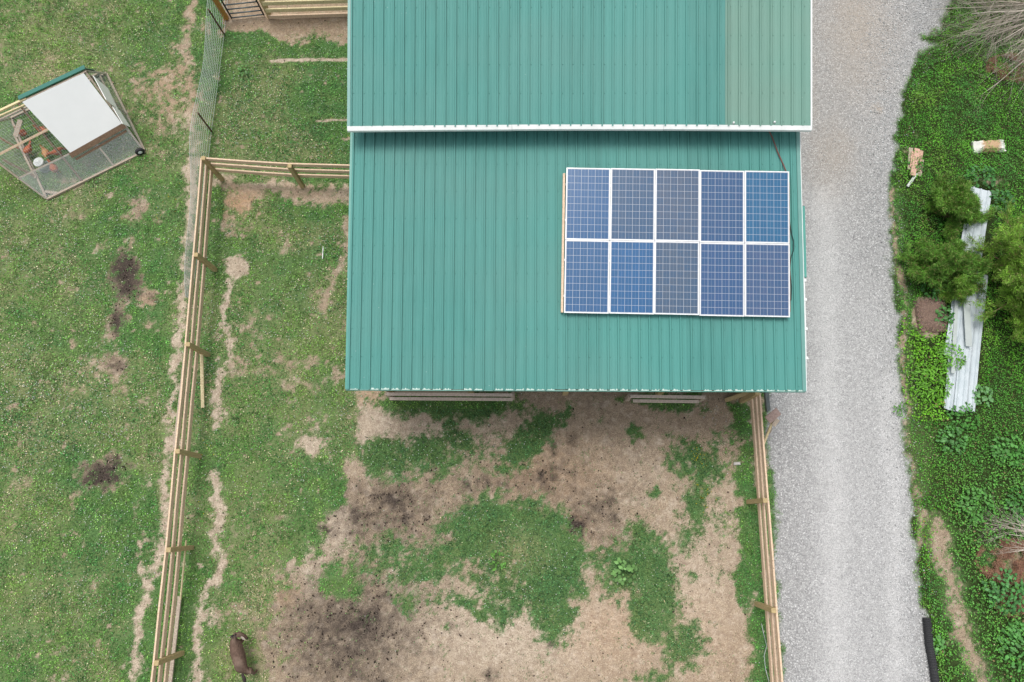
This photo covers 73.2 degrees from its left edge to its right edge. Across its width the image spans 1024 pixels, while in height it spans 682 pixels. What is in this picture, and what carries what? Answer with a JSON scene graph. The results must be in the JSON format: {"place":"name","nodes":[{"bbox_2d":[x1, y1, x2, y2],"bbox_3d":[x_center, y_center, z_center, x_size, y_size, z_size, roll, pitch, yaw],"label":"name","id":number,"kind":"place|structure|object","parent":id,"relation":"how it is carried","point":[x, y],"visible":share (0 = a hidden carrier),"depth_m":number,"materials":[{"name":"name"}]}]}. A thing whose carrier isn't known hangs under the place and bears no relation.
{"place":"outdoors","nodes":[
{"label":"outdoors","id":0,"kind":"place"},
{"bbox_2d":[0,0,1023,681],"bbox_3d":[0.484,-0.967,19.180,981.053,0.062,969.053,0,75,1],"label":"ground","id":1,"kind":"structure","parent":0,"point":[828,530],"depth_m":18.17,"materials":[{"name":"green plant"}]},
{"bbox_2d":[13,126,27,137],"bbox_3d":[-14.518,-6.178,20.473,0.495,0.429,0.206,29,78,8],"label":"chicken","id":2,"kind":"object","parent":1,"relation":"on","point":[22,131],"visible":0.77,"depth_m":20.41},
{"bbox_2d":[23,141,33,156],"bbox_3d":[-14.283,-5.618,20.356,0.206,0.370,0.550,34,78,9],"label":"chicken","id":3,"kind":"object","parent":1,"relation":"on","point":[27,147],"visible":0.94,"depth_m":20.27},
{"bbox_2d":[32,124,47,134],"bbox_3d":[-13.950,-6.263,20.489,0.495,0.429,0.206,20,77,6],"label":"chicken","id":4,"kind":"object","parent":1,"relation":"on","point":[40,128],"visible":0.43,"depth_m":20.42},
{"bbox_2d":[33,157,49,172],"bbox_3d":[-13.788,-5.178,20.215,0.370,0.378,0.370,0,75,1],"label":"poultry waterer","id":5,"kind":"object","parent":1,"relation":"on","point":[41,162],"visible":0.73,"depth_m":20.08,"materials":[{"name":"plastic"}]},
{"bbox_2d":[39,144,51,156],"bbox_3d":[-13.717,-5.529,20.296,0.206,0.429,0.495,-29,77,-7],"label":"chicken","id":6,"kind":"object","parent":1,"relation":"on","point":[43,149],"visible":0.9,"depth_m":20.24},
{"bbox_2d":[47,159,60,172],"bbox_3d":[-13.402,-5.056,20.170,0.206,0.429,0.495,-29,77,-7],"label":"chicken","id":7,"kind":"object","parent":1,"relation":"on","point":[54,167],"visible":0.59,"depth_m":20.10},
{"bbox_2d":[46,147,66,154],"bbox_3d":[-13.384,-5.583,20.337,0.550,0.370,0.206,-39,78,-9],"label":"chicken","id":8,"kind":"object","parent":1,"relation":"on","point":[59,149],"visible":0.57,"depth_m":20.24},
{"bbox_2d":[0,65,145,199],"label":"chicken tractor","id":9,"kind":"object","parent":1,"relation":"on","point":[72,111],"visible":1,"depth_m":19.48,"materials":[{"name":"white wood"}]},
{"bbox_2d":[173,363,182,447],"bbox_3d":[-8.880,1.638,18.403,0.050,0.339,2.372,3,76,1],"label":"plank","id":10,"kind":"object","parent":1,"relation":"on","point":[177,411],"visible":0.42,"depth_m":18.34,"materials":[{"name":"brown wood"}]},
{"bbox_2d":[150,156,223,681],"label":"wooden fence","id":11,"kind":"object","parent":1,"relation":"on","point":[179,548],"visible":1,"depth_m":17.56,"materials":[{"name":"brown wood"}]},
{"bbox_2d":[168,596,180,681],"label":"plank","id":12,"kind":"object","parent":11,"relation":"attached to","point":[174,642],"visible":1,"depth_m":16.97,"materials":[{"name":"brown wood"}]},
{"bbox_2d":[180,540,186,599],"bbox_3d":[-8.226,5.730,17.263,0.030,0.150,1.427,1,75,1],"label":"plank","id":13,"kind":"object","parent":11,"relation":"attached to","point":[183,571],"visible":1,"depth_m":17.24,"materials":[{"name":"brown wood"}]},
{"bbox_2d":[200,354,204,407],"bbox_3d":[-8.348,1.059,18.584,0.085,0.308,1.465,-3,75,0],"label":"plank","id":14,"kind":"object","parent":1,"relation":"on","point":[202,379],"visible":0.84,"depth_m":18.57,"materials":[{"name":"brown wood"}]},
{"bbox_2d":[184,0,227,297],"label":"wire fence","id":15,"kind":"object","parent":1,"relation":"on","point":[187,267],"visible":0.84,"depth_m":19.97,"materials":[{"name":"metal"}]},
{"bbox_2d":[212,0,228,19],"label":"gate post","id":16,"kind":"object","parent":1,"relation":"on","point":[224,15],"visible":1,"depth_m":21.23,"materials":[{"name":"brown wood"}]},
{"bbox_2d":[220,0,263,18],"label":"metal gate","id":17,"kind":"structure","parent":1,"relation":"on","point":[225,5],"depth_m":21.24,"materials":[{"name":"black metal"}]},
{"bbox_2d":[237,65,249,75],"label":"leafy weed","id":18,"kind":"object","parent":1,"relation":"on","point":[242,73],"visible":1,"depth_m":21.08,"materials":[{"name":"green plant"}]},
{"bbox_2d":[230,632,257,681],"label":"goat","id":19,"kind":"object","parent":1,"relation":"on","point":[238,657],"visible":1,"depth_m":16.39},
{"bbox_2d":[206,157,349,187],"bbox_3d":[-5.894,-4.700,19.610,5.329,1.279,0.221,3,76,1],"label":"wooden fence","id":20,"kind":"object","parent":1,"relation":"on","point":[294,173],"visible":0.73,"depth_m":19.37,"materials":[{"name":"brown wood"}]},
{"bbox_2d":[259,0,347,18],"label":"board fence","id":21,"kind":"object","parent":1,"relation":"on","point":[265,5],"visible":0.73,"depth_m":21.23,"materials":[{"name":"brown wood"}]},
{"bbox_2d":[385,391,514,400],"bbox_3d":[-1.615,1.499,18.234,3.370,0.640,0.217,0,75,1],"label":"plank barrier","id":22,"kind":"object","parent":1,"relation":"on","point":[389,395],"visible":1,"depth_m":18.00,"materials":[{"name":"brown wood"}]},
{"bbox_2d":[489,550,505,570],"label":"leafy weed","id":23,"kind":"object","parent":1,"relation":"on","point":[497,562],"visible":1,"depth_m":17.40,"materials":[{"name":"green plant"}]},
{"bbox_2d":[5,6,1014,681],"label":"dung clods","id":24,"kind":"object","parent":1,"relation":"on","point":[399,526],"visible":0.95,"depth_m":17.69,"materials":[{"name":"brown soil"}]},
{"bbox_2d":[0,0,1023,681],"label":"grass","id":25,"kind":"structure","parent":1,"relation":"on","point":[246,242],"depth_m":18.51,"materials":[{"name":"green plant"}]},
{"bbox_2d":[1,0,1022,681],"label":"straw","id":26,"kind":"object","parent":1,"relation":"on","point":[453,470],"visible":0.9,"depth_m":17.86,"materials":[{"name":"beige plant"}]},
{"bbox_2d":[0,0,1023,681],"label":"clover","id":27,"kind":"object","parent":1,"relation":"on","point":[120,506],"depth_m":18.49,"materials":[{"name":"green plant"}]},
{"bbox_2d":[121,168,934,591],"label":"buttercups","id":28,"kind":"object","parent":1,"relation":"on","point":[697,458],"visible":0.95,"depth_m":18.01,"materials":[{"name":"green plant"}]},
{"bbox_2d":[345,0,811,395],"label":"barn","id":29,"kind":"structure","parent":1,"relation":"on","point":[476,128],"depth_m":15.19,"materials":[{"name":"green metal"}]},
{"bbox_2d":[561,173,790,312],"bbox_3d":[3.624,-2.175,15.276,5.084,0.641,3.080,0,75,1],"label":"panel mounting rack","id":30,"kind":"object","parent":29,"relation":"attached to","point":[563,259],"visible":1,"depth_m":15.27,"materials":[{"name":"brown wood"}]},
{"bbox_2d":[564,240,609,313],"bbox_3d":[1.649,-1.417,15.198,0.980,0.042,1.620,1,86,1],"label":"solar panel","id":31,"kind":"object","parent":30,"relation":"attached to","point":[586,284],"visible":1,"depth_m":15.18,"materials":[{"name":"blue glass"}]},
{"bbox_2d":[565,168,610,240],"bbox_3d":[1.684,-3.041,15.310,0.980,0.042,1.620,1,86,1],"label":"solar panel","id":32,"kind":"object","parent":30,"relation":"attached to","point":[587,217],"visible":1,"depth_m":15.29,"materials":[{"name":"glass"}]},
{"bbox_2d":[609,240,654,314],"bbox_3d":[2.639,-1.401,15.185,0.980,0.042,1.620,1,86,1],"label":"solar panel","id":33,"kind":"object","parent":30,"relation":"attached to","point":[631,281],"visible":1,"depth_m":15.17,"materials":[{"name":"blue glass"}]},
{"bbox_2d":[610,168,654,240],"bbox_3d":[2.674,-3.026,15.297,0.980,0.042,1.620,1,86,1],"label":"solar panel","id":34,"kind":"object","parent":30,"relation":"attached to","point":[632,204],"visible":1,"depth_m":15.28,"materials":[{"name":"blue glass"}]},
{"bbox_2d":[654,241,698,314],"bbox_3d":[3.622,-1.385,15.172,0.980,0.042,1.620,1,86,1],"label":"solar panel","id":35,"kind":"object","parent":30,"relation":"attached to","point":[676,277],"visible":1,"depth_m":15.16,"materials":[{"name":"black glass"}]},
{"bbox_2d":[655,169,699,241],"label":"solar panel","id":36,"kind":"object","parent":30,"relation":"attached to","point":[677,204],"visible":1,"depth_m":15.27,"materials":[{"name":"blue glass"}]},
{"bbox_2d":[699,242,743,316],"bbox_3d":[4.611,-1.352,15.158,0.980,0.042,1.620,1,86,1],"label":"solar panel","id":37,"kind":"object","parent":30,"relation":"attached to","point":[721,279],"visible":1,"depth_m":15.14,"materials":[{"name":"blue glass"}]},
{"bbox_2d":[700,170,743,242],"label":"solar panel","id":38,"kind":"object","parent":30,"relation":"attached to","point":[721,206],"visible":1,"depth_m":15.26,"materials":[{"name":"blue glass"}]},
{"bbox_2d":[744,243,789,316],"bbox_3d":[5.601,-1.336,15.146,0.980,0.042,1.620,1,86,1],"label":"solar panel","id":39,"kind":"object","parent":30,"relation":"attached to","point":[766,280],"visible":1,"depth_m":15.13,"materials":[{"name":"blue glass"}]},
{"bbox_2d":[744,171,789,243],"bbox_3d":[5.636,-2.961,15.258,0.980,0.042,1.620,1,86,1],"label":"solar panel","id":40,"kind":"object","parent":30,"relation":"attached to","point":[766,207],"visible":1,"depth_m":15.24,"materials":[{"name":"blue glass"}]},
{"bbox_2d":[769,132,785,170],"bbox_3d":[5.919,-4.285,15.387,0.062,0.227,1.050,-22,76,-5],"label":"power cable","id":41,"kind":"object","parent":29,"relation":"attached to","point":[777,151],"visible":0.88,"depth_m":15.42,"materials":[{"name":"grey plastic"}]},
{"bbox_2d":[790,224,793,298],"bbox_3d":[6.191,-1.824,15.260,0.116,0.358,1.833,0,75,1],"label":"power cable","id":42,"kind":"object","parent":29,"relation":"attached to","point":[790,260],"visible":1,"depth_m":15.26,"materials":[{"name":"black rubber"}]},
{"bbox_2d":[611,557,637,585],"bbox_3d":[2.806,5.790,17.246,0.646,0.311,0.608,21,77,6],"label":"leafy weed","id":43,"kind":"object","parent":1,"relation":"on","point":[629,568],"visible":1,"depth_m":17.23,"materials":[{"name":"green plant"}]},
{"bbox_2d":[625,394,705,402],"bbox_3d":[4.034,1.551,18.158,2.018,0.640,0.223,0,75,1],"label":"plank barrier","id":44,"kind":"object","parent":1,"relation":"on","point":[699,398],"visible":1,"depth_m":17.92,"materials":[{"name":"brown wood"}]},
{"bbox_2d":[725,392,782,681],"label":"wooden fence","id":45,"kind":"object","parent":1,"relation":"on","point":[760,460],"visible":0.97,"depth_m":16.77,"materials":[{"name":"brown wood"}]},
{"bbox_2d":[761,624,768,681],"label":"loose wire","id":46,"kind":"object","parent":1,"relation":"on","point":[764,653],"visible":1,"depth_m":16.84,"materials":[{"name":"grey metal"}]},
{"bbox_2d":[761,423,771,452],"bbox_3d":[6.482,2.598,17.714,0.050,0.911,0.898,10,76,3],"label":"plank","id":47,"kind":"object","parent":1,"relation":"on","point":[768,432],"visible":0.52,"depth_m":17.54,"materials":[{"name":"brown wood"}]},
{"bbox_2d":[763,392,770,411],"bbox_3d":[6.570,1.545,17.764,0.110,0.690,0.515,-31,77,-7],"label":"metal channel","id":48,"kind":"object","parent":1,"relation":"on","point":[767,401],"visible":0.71,"depth_m":17.74,"materials":[{"name":"metal"}]},
{"bbox_2d":[765,408,780,432],"bbox_3d":[6.642,2.100,17.721,0.366,1.170,0.536,-42,79,-9],"label":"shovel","id":49,"kind":"object","parent":1,"relation":"on","point":[772,416],"visible":0.94,"depth_m":17.25,"materials":[{"name":"brown metal"}]},
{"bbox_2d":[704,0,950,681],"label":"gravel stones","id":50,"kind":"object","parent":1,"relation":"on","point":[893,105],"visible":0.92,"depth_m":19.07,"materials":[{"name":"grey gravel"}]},
{"bbox_2d":[893,402,908,415],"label":"leafy weed","id":51,"kind":"object","parent":1,"relation":"on","point":[901,409],"visible":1,"depth_m":18.24,"materials":[{"name":"green plant"}]},
{"bbox_2d":[907,147,912,169],"bbox_3d":[11.615,-5.314,20.121,0.120,0.060,0.731,11,76,4],"label":"board","id":52,"kind":"object","parent":1,"relation":"on","point":[910,150],"visible":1,"depth_m":20.14,"materials":[{"name":"brown wood"}]},
{"bbox_2d":[909,151,913,166],"bbox_3d":[11.652,-5.282,20.071,0.100,0.060,0.526,15,76,4],"label":"board","id":53,"kind":"object","parent":52,"relation":"on","point":[911,158],"visible":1,"depth_m":20.06,"materials":[{"name":"brown wood"}]},
{"bbox_2d":[910,148,919,175],"bbox_3d":[11.695,-5.195,20.017,0.150,0.060,0.914,16,76,5],"label":"board","id":54,"kind":"object","parent":53,"relation":"on","point":[914,164],"visible":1,"depth_m":19.99,"materials":[{"name":"brown wood"}]},
{"bbox_2d":[907,161,924,171],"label":"leafy weed","id":55,"kind":"object","parent":1,"relation":"on","point":[922,166],"visible":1,"depth_m":19.96,"materials":[{"name":"green plant"}]},
{"bbox_2d":[922,617,939,681],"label":"drain pipe","id":56,"kind":"object","parent":1,"relation":"on","point":[930,652],"visible":1,"depth_m":16.74,"materials":[{"name":"plastic"}]},
{"bbox_2d":[908,363,953,402],"bbox_3d":[11.173,1.087,18.323,1.206,0.407,1.125,0,75,1],"label":"leafy weed","id":57,"kind":"object","parent":1,"relation":"on","point":[926,382],"visible":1,"depth_m":18.28,"materials":[{"name":"green plant"}]},
{"bbox_2d":[913,297,949,332],"bbox_3d":[11.512,-0.708,18.918,0.946,0.179,1.086,0,75,1],"label":"mulch heap","id":58,"kind":"object","parent":1,"relation":"on","point":[926,314],"visible":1,"depth_m":18.86,"materials":[{"name":"brown soil"}]},
{"bbox_2d":[921,280,946,301],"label":"leafy weed","id":59,"kind":"object","parent":1,"relation":"on","point":[926,293],"visible":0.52,"depth_m":18.94,"materials":[{"name":"green plant"}]},
{"bbox_2d":[933,635,945,654],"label":"leafy weed","id":60,"kind":"object","parent":1,"relation":"on","point":[941,643],"visible":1,"depth_m":16.74,"materials":[{"name":"green plant"}]},
{"bbox_2d":[894,232,993,306],"bbox_3d":[11.775,-2.111,18.682,2.302,1.510,2.415,0,75,1],"label":"cedar tree","id":61,"kind":"object","parent":1,"relation":"on","point":[948,261],"visible":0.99,"depth_m":18.68,"materials":[{"name":"green plant"}]},
{"bbox_2d":[935,304,954,328],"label":"leafy weed","id":62,"kind":"object","parent":1,"relation":"on","point":[945,315],"visible":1,"depth_m":18.77,"materials":[{"name":"green plant"}]},
{"bbox_2d":[944,357,957,411],"bbox_3d":[12.091,-0.099,18.697,0.360,0.077,4.119,14,76,4],"label":"metal sheet","id":63,"kind":"object","parent":1,"relation":"on","point":[949,400],"visible":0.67,"depth_m":18.35,"materials":[{"name":"white paint"}]},
{"bbox_2d":[953,281,976,411],"bbox_3d":[12.260,0.107,18.609,0.300,0.085,3.787,15,76,4],"label":"metal sheet","id":64,"kind":"object","parent":63,"relation":"on","point":[961,386],"visible":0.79,"depth_m":18.34,"materials":[{"name":"white paint"}]},
{"bbox_2d":[944,186,991,360],"bbox_3d":[12.657,-1.953,19.109,0.620,0.087,5.205,17,76,5],"label":"metal sheet","id":65,"kind":"object","parent":64,"relation":"on","point":[977,229],"visible":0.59,"depth_m":18.91,"materials":[{"name":"white paint"}]},
{"bbox_2d":[951,299,958,373],"bbox_3d":[11.949,-0.197,18.605,0.100,0.015,2.227,11,76,4],"label":"metal strip","id":66,"kind":"object","parent":65,"relation":"on","point":[955,327],"visible":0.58,"depth_m":18.61,"materials":[{"name":"white metal"}]},
{"bbox_2d":[963,301,971,346],"bbox_3d":[12.299,-0.480,18.613,0.170,0.015,1.301,6,76,2],"label":"metal strip","id":67,"kind":"object","parent":65,"relation":"on","point":[967,325],"visible":0.98,"depth_m":18.60,"materials":[{"name":"white metal"}]},
{"bbox_2d":[936,425,967,454],"bbox_3d":[11.515,2.584,17.984,0.852,0.305,0.789,0,75,1],"label":"leafy weed","id":68,"kind":"object","parent":1,"relation":"on","point":[953,436],"visible":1,"depth_m":17.94,"materials":[{"name":"green plant"}]},
{"bbox_2d":[936,342,967,370],"bbox_3d":[11.777,0.393,18.491,0.911,0.415,0.882,0,75,1],"label":"leafy weed","id":69,"kind":"object","parent":1,"relation":"on","point":[947,357],"visible":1,"depth_m":18.42,"materials":[{"name":"green plant"}]},
{"bbox_2d":[888,0,1023,681],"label":"creeping ground cover","id":70,"kind":"object","parent":1,"relation":"on","point":[942,402],"visible":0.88,"depth_m":18.56,"materials":[{"name":"green plant"}]},
{"bbox_2d":[975,538,1023,586],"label":"dry foliage","id":71,"kind":"object","parent":70,"relation":"on","point":[1018,570],"visible":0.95,"depth_m":17.23,"materials":[{"name":"brown plant"}]},
{"bbox_2d":[937,270,976,303],"bbox_3d":[12.068,-1.694,18.745,1.152,1.165,1.269,-25,77,-6],"label":"cedar tree","id":72,"kind":"object","parent":1,"relation":"on","point":[961,289],"visible":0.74,"depth_m":18.37,"materials":[{"name":"green plant"}]},
{"bbox_2d":[918,170,998,243],"bbox_3d":[12.400,-3.922,19.183,1.843,1.423,2.145,-38,78,-9],"label":"cedar tree","id":73,"kind":"object","parent":1,"relation":"on","point":[961,203],"visible":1,"depth_m":19.09,"materials":[{"name":"green plant"}]},
{"bbox_2d":[946,402,979,432],"bbox_3d":[11.884,1.983,18.125,0.877,0.325,0.864,0,75,1],"label":"leafy weed","id":74,"kind":"object","parent":1,"relation":"on","point":[965,425],"visible":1,"depth_m":18.08,"materials":[{"name":"green plant"}]},
{"bbox_2d":[905,0,1023,123],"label":"dead tree","id":75,"kind":"object","parent":1,"relation":"on","point":[1019,5],"visible":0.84,"depth_m":20.71,"materials":[{"name":"grey wood"}]},
{"bbox_2d":[954,486,994,524],"bbox_3d":[11.811,4.180,17.555,1.023,0.329,0.991,0,75,1],"label":"leafy weed","id":76,"kind":"object","parent":1,"relation":"on","point":[975,506],"visible":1,"depth_m":17.52,"materials":[{"name":"green plant"}]},
{"bbox_2d":[965,275,987,411],"bbox_3d":[12.588,0.009,18.675,0.260,0.072,3.966,14,76,4],"label":"metal sheet","id":77,"kind":"object","parent":1,"relation":"on","point":[975,355],"visible":0.72,"depth_m":18.61,"materials":[{"name":"white paint"}]},
{"bbox_2d":[963,163,995,188],"bbox_3d":[13.475,-4.755,19.800,0.857,0.428,0.787,0,75,1],"label":"leafy weed","id":78,"kind":"object","parent":1,"relation":"on","point":[993,180],"visible":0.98,"depth_m":19.76,"materials":[{"name":"green plant"}]},
{"bbox_2d":[971,384,993,406],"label":"leafy weed","id":79,"kind":"object","parent":1,"relation":"on","point":[978,393],"visible":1,"depth_m":18.25,"materials":[{"name":"green plant"}]},
{"bbox_2d":[971,140,1005,153],"bbox_3d":[13.967,-5.712,20.154,0.953,0.204,0.427,0,75,1],"label":"torn sack","id":80,"kind":"object","parent":1,"relation":"on","point":[977,146],"visible":0.98,"depth_m":20.10,"materials":[{"name":"white plastic"}]},
{"bbox_2d":[963,497,1023,554],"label":"fallen branch","id":81,"kind":"object","parent":1,"relation":"on","point":[1019,530],"visible":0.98,"depth_m":17.29,"materials":[{"name":"beige wood"}]},
{"bbox_2d":[966,198,1023,342],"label":"cedar tree","id":82,"kind":"object","parent":1,"relation":"on","point":[1012,271],"visible":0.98,"depth_m":18.22,"materials":[{"name":"green plant"}]},
{"bbox_2d":[981,567,1023,614],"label":"leafy weed","id":83,"kind":"object","parent":1,"relation":"on","point":[1012,595],"visible":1,"depth_m":16.93,"materials":[{"name":"green plant"}]},
{"bbox_2d":[989,189,1015,213],"bbox_3d":[13.976,-3.994,19.616,0.710,0.391,0.779,0,75,1],"label":"leafy weed","id":84,"kind":"object","parent":1,"relation":"on","point":[1001,199],"visible":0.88,"depth_m":19.59,"materials":[{"name":"green plant"}]},
{"bbox_2d":[985,52,1023,82],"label":"dry foliage","id":85,"kind":"object","parent":1,"relation":"on","point":[1003,70],"visible":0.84,"depth_m":20.77,"materials":[{"name":"brown plant"}]},
{"bbox_2d":[990,431,1023,467],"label":"leafy weed","id":86,"kind":"object","parent":1,"relation":"on","point":[1008,454],"visible":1,"depth_m":17.83,"materials":[{"name":"green plant"}]},
{"bbox_2d":[991,590,1023,617],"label":"leafy weed","id":87,"kind":"object","parent":1,"relation":"on","point":[1011,603],"visible":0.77,"depth_m":17.00,"materials":[{"name":"green plant"}]},
{"bbox_2d":[996,621,1023,671],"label":"leafy weed","id":88,"kind":"object","parent":1,"relation":"on","point":[1014,649],"visible":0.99,"depth_m":16.68,"materials":[{"name":"green plant"}]},
{"bbox_2d":[1004,486,1023,522],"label":"leafy weed","id":89,"kind":"object","parent":1,"relation":"on","point":[1018,509],"visible":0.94,"depth_m":17.50,"materials":[{"name":"green plant"}]},
{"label":"board","id":90,"kind":"object","parent":1,"relation":"on","visible":0},
{"bbox_2d":[916,150,922,171],"bbox_3d":[11.859,-5.250,20.091,0.160,0.060,0.697,15,76,4],"label":"board","id":91,"kind":"object","parent":90,"relation":"on","point":[920,154],"visible":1,"depth_m":20.09,"materials":[{"name":"brown wood"}]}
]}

